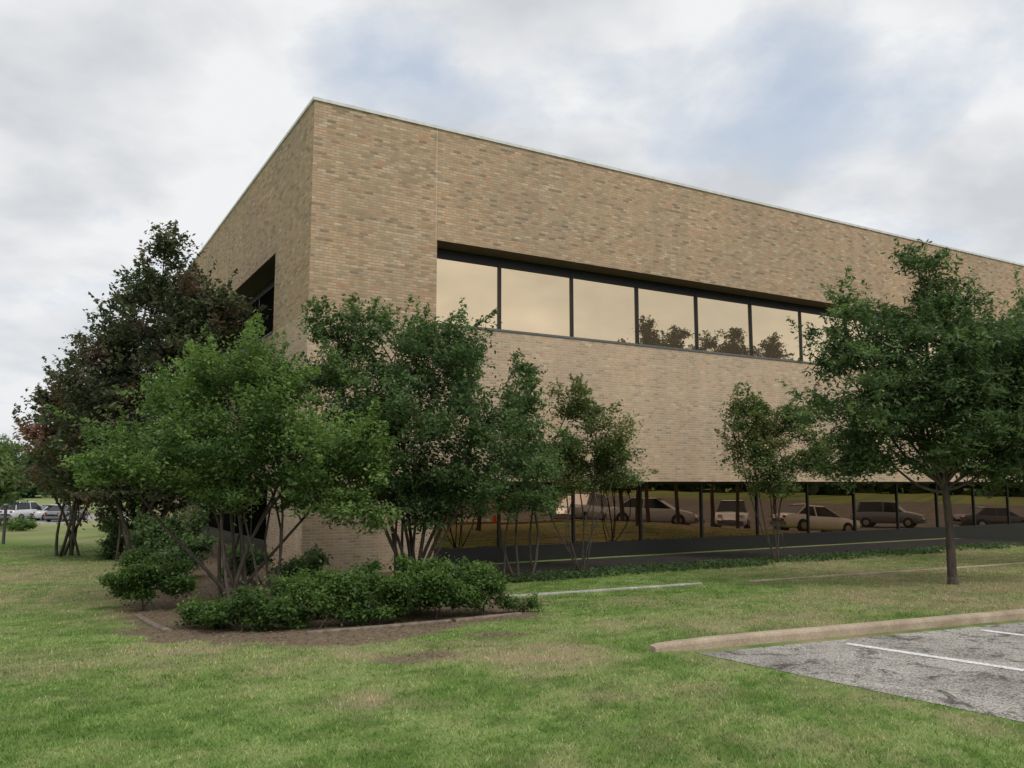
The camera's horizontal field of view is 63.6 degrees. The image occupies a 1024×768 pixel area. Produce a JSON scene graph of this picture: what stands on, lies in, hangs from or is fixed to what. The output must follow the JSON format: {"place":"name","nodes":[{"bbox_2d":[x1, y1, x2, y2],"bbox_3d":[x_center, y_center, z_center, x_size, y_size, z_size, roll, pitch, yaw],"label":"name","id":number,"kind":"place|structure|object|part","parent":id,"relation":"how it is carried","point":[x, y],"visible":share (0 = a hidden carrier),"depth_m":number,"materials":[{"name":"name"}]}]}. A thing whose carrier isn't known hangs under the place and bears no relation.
{"place":"outdoors","nodes":[
{"label":"outdoors","id":0,"kind":"place"},
{"bbox_2d":[0,495,1023,767],"bbox_3d":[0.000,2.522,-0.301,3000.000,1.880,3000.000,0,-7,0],"label":"ground","id":1,"kind":"structure","parent":0,"point":[42,535],"depth_m":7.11,"materials":[{"name":"green plant"}]},
{"bbox_2d":[2,504,8,543],"bbox_3d":[-14.750,4.118,23.981,0.090,1.260,0.090,0,-7,0],"label":"lawn post","id":2,"kind":"object","parent":1,"relation":"on","point":[4,523],"visible":0.82,"depth_m":23.98,"materials":[{"name":"grey metal"}]},
{"bbox_2d":[0,446,24,505],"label":"tree","id":3,"kind":"object","parent":1,"relation":"on","point":[6,482],"visible":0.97,"depth_m":39.94,"materials":[{"name":"green plant"}]},
{"bbox_2d":[0,434,25,471],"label":"tree","id":4,"kind":"object","parent":1,"relation":"on","point":[8,446],"visible":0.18,"depth_m":99.56,"materials":[{"name":"green plant"}]},
{"bbox_2d":[0,444,35,507],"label":"tree","id":5,"kind":"object","parent":1,"relation":"on","point":[17,489],"visible":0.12,"depth_m":62.05,"materials":[{"name":"green plant"}]},
{"bbox_2d":[1,515,39,530],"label":"shrub","id":6,"kind":"object","parent":1,"relation":"on","point":[19,520],"visible":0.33,"depth_m":58.99,"materials":[{"name":"green plant"}]},
{"bbox_2d":[6,515,37,531],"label":"shrub","id":7,"kind":"object","parent":1,"relation":"on","point":[18,526],"visible":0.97,"depth_m":55.94,"materials":[{"name":"green plant"}]},
{"bbox_2d":[18,485,61,497],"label":"distant wood","id":8,"kind":"object","parent":1,"relation":"on","point":[27,494],"depth_m":183.25,"materials":[{"name":"green plant"}]},
{"bbox_2d":[12,445,75,503],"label":"tree","id":9,"kind":"object","parent":1,"relation":"on","point":[28,461],"visible":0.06,"depth_m":92.79,"materials":[{"name":"green plant"}]},
{"bbox_2d":[9,378,106,556],"bbox_3d":[-10.749,1.977,20.474,2.993,4.747,2.818,5,-9,-37],"label":"tree","id":10,"kind":"object","parent":1,"relation":"on","point":[27,431],"visible":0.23,"depth_m":19.88,"materials":[{"name":"green plant"}]},
{"bbox_2d":[1,514,159,523],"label":"parking lot","id":11,"kind":"structure","parent":1,"relation":"on","point":[55,521],"depth_m":75.77,"materials":[{"name":"grey asphalt"}]},
{"bbox_2d":[0,502,39,520],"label":"parked car","id":12,"kind":"object","parent":11,"relation":"on","point":[20,510],"visible":0.29,"depth_m":74.58,"materials":[{"name":"silver paint"}]},
{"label":"window","id":13,"kind":"part","parent":12,"relation":"part of","materials":[{"name":"black glass"}]},
{"bbox_2d":[29,504,76,520],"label":"parked car","id":14,"kind":"object","parent":11,"relation":"on","point":[38,513],"visible":0.32,"depth_m":75.40,"materials":[{"name":"silver paint"}]},
{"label":"window","id":15,"kind":"part","parent":14,"relation":"part of","materials":[{"name":"grey glass"}]},
{"bbox_2d":[43,505,88,521],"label":"parked car","id":16,"kind":"object","parent":11,"relation":"on","point":[53,512],"visible":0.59,"depth_m":73.55,"materials":[{"name":"grey paint"}]},
{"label":"window","id":17,"kind":"part","parent":16,"relation":"part of","materials":[{"name":"grey glass"}]},
{"bbox_2d":[90,507,168,559],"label":"shrub","id":18,"kind":"object","parent":1,"relation":"on","point":[109,545],"visible":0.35,"depth_m":19.10,"materials":[{"name":"green plant"}]},
{"bbox_2d":[20,219,271,561],"bbox_3d":[-8.401,0.157,19.242,5.513,8.089,4.298,0,-7,0],"label":"tree","id":19,"kind":"object","parent":1,"relation":"on","point":[191,309],"visible":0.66,"depth_m":18.66,"materials":[{"name":"green plant"}]},
{"bbox_2d":[94,548,201,609],"bbox_3d":[-5.118,2.810,11.661,1.467,0.948,1.122,0,-7,0],"label":"shrub","id":20,"kind":"object","parent":1,"relation":"on","point":[136,577],"visible":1,"depth_m":11.47,"materials":[{"name":"green plant"}]},
{"bbox_2d":[134,614,171,632],"bbox_3d":[-4.529,3.048,10.359,0.089,0.160,1.611,5,-8,-36],"label":"timber edging","id":21,"kind":"object","parent":1,"relation":"on","point":[147,621],"visible":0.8,"depth_m":10.24,"materials":[{"name":"wood"}]},
{"bbox_2d":[115,506,203,565],"bbox_3d":[-7.582,3.321,17.797,1.843,1.391,1.470,0,-7,0],"label":"shrub","id":22,"kind":"object","parent":1,"relation":"on","point":[134,538],"visible":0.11,"depth_m":17.73,"materials":[{"name":"green plant"}]},
{"bbox_2d":[122,502,219,567],"bbox_3d":[-6.828,3.103,16.503,1.623,1.516,1.617,6,-9,-42],"label":"shrub","id":23,"kind":"object","parent":1,"relation":"on","point":[155,538],"visible":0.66,"depth_m":16.28,"materials":[{"name":"green plant"}]},
{"bbox_2d":[138,531,218,577],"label":"shrub","id":24,"kind":"object","parent":1,"relation":"on","point":[192,546],"visible":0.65,"depth_m":15.21,"materials":[{"name":"green plant"}]},
{"bbox_2d":[172,590,239,629],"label":"shrub","id":25,"kind":"object","parent":1,"relation":"on","point":[185,608],"visible":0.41,"depth_m":9.95,"materials":[{"name":"green plant"}]},
{"bbox_2d":[43,309,407,599],"bbox_3d":[-3.962,1.149,12.080,4.925,4.382,3.056,0,-7,0],"label":"tree","id":26,"kind":"object","parent":1,"relation":"on","point":[271,387],"visible":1,"depth_m":11.80,"materials":[{"name":"green plant"}]},
{"bbox_2d":[187,581,278,632],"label":"shrub","id":27,"kind":"object","parent":1,"relation":"on","point":[243,608],"visible":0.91,"depth_m":9.62,"materials":[{"name":"green plant"}]},
{"bbox_2d":[208,543,277,583],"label":"shrub","id":28,"kind":"object","parent":1,"relation":"on","point":[259,559],"visible":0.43,"depth_m":14.46,"materials":[{"name":"green plant"}]},
{"bbox_2d":[235,569,318,623],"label":"shrub","id":29,"kind":"object","parent":1,"relation":"on","point":[279,588],"visible":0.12,"depth_m":10.47,"materials":[{"name":"green plant"}]},
{"bbox_2d":[261,543,332,579],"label":"shrub","id":30,"kind":"object","parent":1,"relation":"on","point":[314,557],"visible":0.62,"depth_m":14.24,"materials":[{"name":"green plant"}]},
{"bbox_2d":[257,562,369,628],"bbox_3d":[-2.374,2.575,9.868,1.354,0.867,1.105,0,-7,0],"label":"shrub","id":31,"kind":"object","parent":1,"relation":"on","point":[302,599],"visible":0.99,"depth_m":9.80,"materials":[{"name":"green plant"}]},
{"bbox_2d":[84,585,556,656],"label":"leaf litter","id":32,"kind":"object","parent":1,"relation":"on","point":[401,635],"visible":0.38,"depth_m":9.69,"materials":[{"name":"brown plant"}]},
{"bbox_2d":[290,557,388,619],"bbox_3d":[-2.185,2.699,10.770,1.401,0.901,0.998,-2,-7,14],"label":"shrub","id":33,"kind":"object","parent":1,"relation":"on","point":[371,571],"visible":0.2,"depth_m":10.65,"materials":[{"name":"green plant"}]},
{"bbox_2d":[306,619,451,634],"bbox_3d":[-1.519,2.878,9.604,1.738,0.140,0.109,3,-8,-27],"label":"timber edging","id":34,"kind":"object","parent":1,"relation":"on","point":[312,632],"visible":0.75,"depth_m":9.54,"materials":[{"name":"wood"}]},
{"bbox_2d":[327,565,435,626],"bbox_3d":[-1.569,2.631,10.128,1.330,0.805,0.822,0,-7,0],"label":"shrub","id":35,"kind":"object","parent":1,"relation":"on","point":[400,600],"visible":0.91,"depth_m":10.01,"materials":[{"name":"green plant"}]},
{"bbox_2d":[375,551,461,614],"bbox_3d":[-1.284,2.709,11.101,1.319,0.949,1.152,0,-7,0],"label":"shrub","id":36,"kind":"object","parent":1,"relation":"on","point":[401,564],"visible":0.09,"depth_m":10.86,"materials":[{"name":"green plant"}]},
{"bbox_2d":[280,291,565,577],"bbox_3d":[-1.545,0.925,13.531,4.828,5.182,3.774,0,-7,0],"label":"tree","id":37,"kind":"object","parent":1,"relation":"on","point":[425,489],"visible":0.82,"depth_m":13.32,"materials":[{"name":"green plant"}]},
{"bbox_2d":[404,551,487,619],"bbox_3d":[-0.894,2.602,10.421,1.196,0.933,1.041,0,-7,0],"label":"shrub","id":38,"kind":"object","parent":1,"relation":"on","point":[441,586],"visible":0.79,"depth_m":10.34,"materials":[{"name":"green plant"}]},
{"bbox_2d":[453,555,519,614],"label":"shrub","id":39,"kind":"object","parent":1,"relation":"on","point":[492,584],"visible":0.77,"depth_m":10.75,"materials":[{"name":"green plant"}]},
{"bbox_2d":[453,612,521,621],"bbox_3d":[-0.300,2.960,10.302,0.965,0.139,0.080,5,-8,-34],"label":"timber edging","id":40,"kind":"object","parent":1,"relation":"on","point":[485,617],"visible":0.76,"depth_m":10.26,"materials":[{"name":"wood"}]},
{"bbox_2d":[474,348,572,577],"bbox_3d":[0.145,1.485,15.362,2.038,4.472,1.929,0,-7,0],"label":"tree","id":41,"kind":"object","parent":1,"relation":"on","point":[509,504],"visible":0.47,"depth_m":15.23,"materials":[{"name":"green plant"}]},
{"bbox_2d":[502,585,547,611],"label":"shrub","id":42,"kind":"object","parent":1,"relation":"on","point":[529,604],"visible":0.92,"depth_m":10.87,"materials":[{"name":"green plant"}]},
{"bbox_2d":[167,96,1023,574],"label":"office building","id":43,"kind":"structure","parent":1,"relation":"on","point":[661,308],"depth_m":20.38,"materials":[{"name":"beige brick"}]},
{"bbox_2d":[198,491,208,527],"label":"window","id":44,"kind":"structure","parent":43,"relation":"in","point":[204,507],"depth_m":27.75,"materials":[{"name":"black glass"}]},
{"bbox_2d":[208,496,219,529],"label":"window","id":45,"kind":"structure","parent":43,"relation":"in","point":[212,524],"depth_m":26.48,"materials":[{"name":"black glass"}]},
{"bbox_2d":[223,500,234,532],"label":"window","id":46,"kind":"structure","parent":43,"relation":"in","point":[226,527],"depth_m":24.50,"materials":[{"name":"black glass"}]},
{"bbox_2d":[228,311,242,350],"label":"window","id":47,"kind":"structure","parent":43,"relation":"in","point":[237,311],"depth_m":25.17,"materials":[{"name":"black glass"}]},
{"bbox_2d":[234,487,251,537],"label":"window","id":48,"kind":"structure","parent":43,"relation":"in","point":[236,529],"depth_m":22.55,"materials":[{"name":"black glass"}]},
{"bbox_2d":[242,290,259,348],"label":"window","id":49,"kind":"structure","parent":43,"relation":"in","point":[256,296],"depth_m":23.06,"materials":[{"name":"black glass"}]},
{"bbox_2d":[251,484,266,541],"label":"window","id":50,"kind":"structure","parent":43,"relation":"in","point":[256,516],"depth_m":21.20,"materials":[{"name":"black glass"}]},
{"bbox_2d":[258,278,274,338],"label":"window","id":51,"kind":"structure","parent":43,"relation":"in","point":[266,297],"depth_m":21.74,"materials":[{"name":"black glass"}]},
{"bbox_2d":[434,482,499,550],"bbox_3d":[-1.108,2.897,18.160,1.878,1.487,0.070,4,-8,-30],"label":"window","id":52,"kind":"structure","parent":43,"relation":"in","point":[485,534],"depth_m":18.26,"materials":[{"name":"glass"}]},
{"bbox_2d":[436,248,499,328],"bbox_3d":[-1.108,-2.102,18.757,1.878,1.817,0.070,4,-8,-30],"label":"window","id":53,"kind":"structure","parent":43,"relation":"in","point":[475,278],"depth_m":18.84,"materials":[{"name":"beige glass"}]},
{"bbox_2d":[500,258,572,336],"bbox_3d":[0.582,-1.986,19.730,2.030,1.817,0.070,4,-8,-30],"label":"window","id":54,"kind":"structure","parent":43,"relation":"in","point":[535,298],"depth_m":19.73,"materials":[{"name":"beige glass"}]},
{"bbox_2d":[500,482,573,547],"bbox_3d":[0.582,3.013,19.134,2.030,1.487,0.070,4,-8,-30],"label":"window","id":55,"kind":"structure","parent":43,"relation":"in","point":[548,536],"depth_m":19.16,"materials":[{"name":"glass"}]},
{"bbox_2d":[572,269,637,343],"bbox_3d":[2.338,-1.866,20.741,2.030,1.817,0.070,4,-8,-30],"label":"window","id":56,"kind":"structure","parent":43,"relation":"in","point":[604,306],"depth_m":20.74,"materials":[{"name":"beige glass"}]},
{"bbox_2d":[574,482,641,544],"bbox_3d":[2.338,3.134,20.144,2.030,1.487,0.070,4,-8,-30],"label":"window","id":57,"kind":"structure","parent":43,"relation":"in","point":[619,521],"depth_m":20.18,"materials":[{"name":"clear glass"}]},
{"bbox_2d":[637,279,697,349],"bbox_3d":[4.094,-1.745,21.751,2.030,1.817,0.070,4,-8,-30],"label":"window","id":58,"kind":"structure","parent":43,"relation":"in","point":[667,313],"depth_m":21.76,"materials":[{"name":"glass"}]},
{"bbox_2d":[641,482,702,541],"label":"window","id":59,"kind":"structure","parent":43,"relation":"in","point":[670,511],"depth_m":21.16,"materials":[{"name":"clear glass"}]},
{"bbox_2d":[696,288,751,355],"bbox_3d":[5.850,-1.625,22.762,2.030,1.817,0.070,4,-8,-30],"label":"window","id":60,"kind":"structure","parent":43,"relation":"in","point":[723,319],"depth_m":22.78,"materials":[{"name":"glass"}]},
{"bbox_2d":[702,482,758,538],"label":"window","id":61,"kind":"structure","parent":43,"relation":"in","point":[728,511],"depth_m":22.15,"materials":[{"name":"clear glass"}]},
{"bbox_2d":[750,297,801,360],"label":"window","id":62,"kind":"structure","parent":43,"relation":"in","point":[771,336],"depth_m":23.76,"materials":[{"name":"glass"}]},
{"bbox_2d":[757,482,809,535],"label":"window","id":63,"kind":"structure","parent":43,"relation":"in","point":[793,520],"depth_m":23.26,"materials":[{"name":"clear glass"}]},
{"bbox_2d":[800,304,846,362],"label":"window","id":64,"kind":"structure","parent":43,"relation":"in","point":[810,314],"depth_m":24.58,"materials":[{"name":"glass"}]},
{"bbox_2d":[807,482,855,533],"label":"window","id":65,"kind":"structure","parent":43,"relation":"in","point":[831,510],"depth_m":24.18,"materials":[{"name":"glass"}]},
{"bbox_2d":[846,314,887,366],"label":"window","id":66,"kind":"structure","parent":43,"relation":"in","point":[849,327],"depth_m":25.63,"materials":[{"name":"glass"}]},
{"bbox_2d":[854,482,898,531],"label":"window","id":67,"kind":"structure","parent":43,"relation":"in","point":[876,504],"depth_m":25.22,"materials":[{"name":"glass"}]},
{"bbox_2d":[888,323,927,369],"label":"window","id":68,"kind":"structure","parent":43,"relation":"in","point":[907,323],"depth_m":26.88,"materials":[{"name":"glass"}]},
{"bbox_2d":[897,482,938,529],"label":"window","id":69,"kind":"structure","parent":43,"relation":"in","point":[917,506],"depth_m":26.21,"materials":[{"name":"glass"}]},
{"bbox_2d":[928,329,940,359],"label":"window","id":70,"kind":"structure","parent":43,"relation":"in","point":[929,349],"depth_m":27.42,"materials":[{"name":"glass"}]},
{"bbox_2d":[936,482,975,527],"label":"window","id":71,"kind":"structure","parent":43,"relation":"in","point":[962,499],"depth_m":27.37,"materials":[{"name":"glass"}]},
{"bbox_2d":[973,482,1009,526],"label":"window","id":72,"kind":"structure","parent":43,"relation":"in","point":[994,511],"depth_m":28.26,"materials":[{"name":"glass"}]},
{"bbox_2d":[1007,482,1023,524],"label":"window","id":73,"kind":"structure","parent":43,"relation":"in","point":[1015,497],"depth_m":29.00,"materials":[{"name":"brown glass"}]},
{"bbox_2d":[541,373,658,572],"bbox_3d":[1.507,1.830,16.586,2.743,4.069,1.921,0,-7,0],"label":"tree","id":74,"kind":"object","parent":1,"relation":"on","point":[605,466],"visible":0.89,"depth_m":16.41,"materials":[{"name":"green plant"}]},
{"bbox_2d":[505,582,701,596],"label":"sidewalk","id":75,"kind":"structure","parent":1,"relation":"on","point":[614,589],"depth_m":13.57,"materials":[{"name":"grey concrete"}]},
{"bbox_2d":[499,541,1023,582],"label":"ground cover","id":76,"kind":"object","parent":1,"relation":"on","point":[597,571],"visible":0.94,"depth_m":17.70,"materials":[{"name":"green plant"}]},
{"bbox_2d":[713,381,839,561],"bbox_3d":[6.107,2.029,18.874,2.985,4.221,1.901,0,-7,0],"label":"tree","id":77,"kind":"object","parent":1,"relation":"on","point":[761,428],"visible":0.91,"depth_m":18.67,"materials":[{"name":"green plant"}]},
{"bbox_2d":[649,609,1023,651],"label":"kerb","id":78,"kind":"structure","parent":1,"relation":"on","point":[763,637],"depth_m":8.60,"materials":[{"name":"concrete"}]},
{"bbox_2d":[699,622,1023,721],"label":"parking lot","id":79,"kind":"structure","parent":1,"relation":"on","point":[991,690],"depth_m":7.32,"materials":[{"name":"grey asphalt"}]},
{"bbox_2d":[845,643,1023,670],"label":"road marking","id":80,"kind":"object","parent":79,"relation":"on","point":[960,660],"visible":1,"depth_m":7.55,"materials":[{"name":"white paint"}]},
{"bbox_2d":[980,629,1023,635],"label":"road marking","id":81,"kind":"object","parent":79,"relation":"on","point":[1003,632],"visible":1,"depth_m":8.81,"materials":[{"name":"white paint"}]},
{"bbox_2d":[747,562,1023,581],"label":"bed edging","id":82,"kind":"object","parent":1,"relation":"on","point":[838,575],"visible":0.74,"depth_m":15.83,"materials":[{"name":"concrete"}]},
{"bbox_2d":[774,237,1023,584],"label":"tree","id":83,"kind":"object","parent":1,"relation":"on","point":[969,375],"visible":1,"depth_m":13.16,"materials":[{"name":"green plant"}]},
{"bbox_2d":[1003,294,1023,447],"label":"tree","id":84,"kind":"object","parent":1,"relation":"on","point":[1007,301],"visible":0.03,"depth_m":17.41,"materials":[{"name":"green plant"}]},
{"bbox_2d":[0,0,1023,459],"label":"sky","id":85,"kind":"structure","parent":0,"point":[900,117],"materials":[{"name":"white"}]},
{"bbox_2d":[479,539,1023,573],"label":"path","id":86,"kind":"structure","parent":0,"point":[608,562],"depth_m":19.89,"materials":[{"name":"grey concrete"}]}
]}

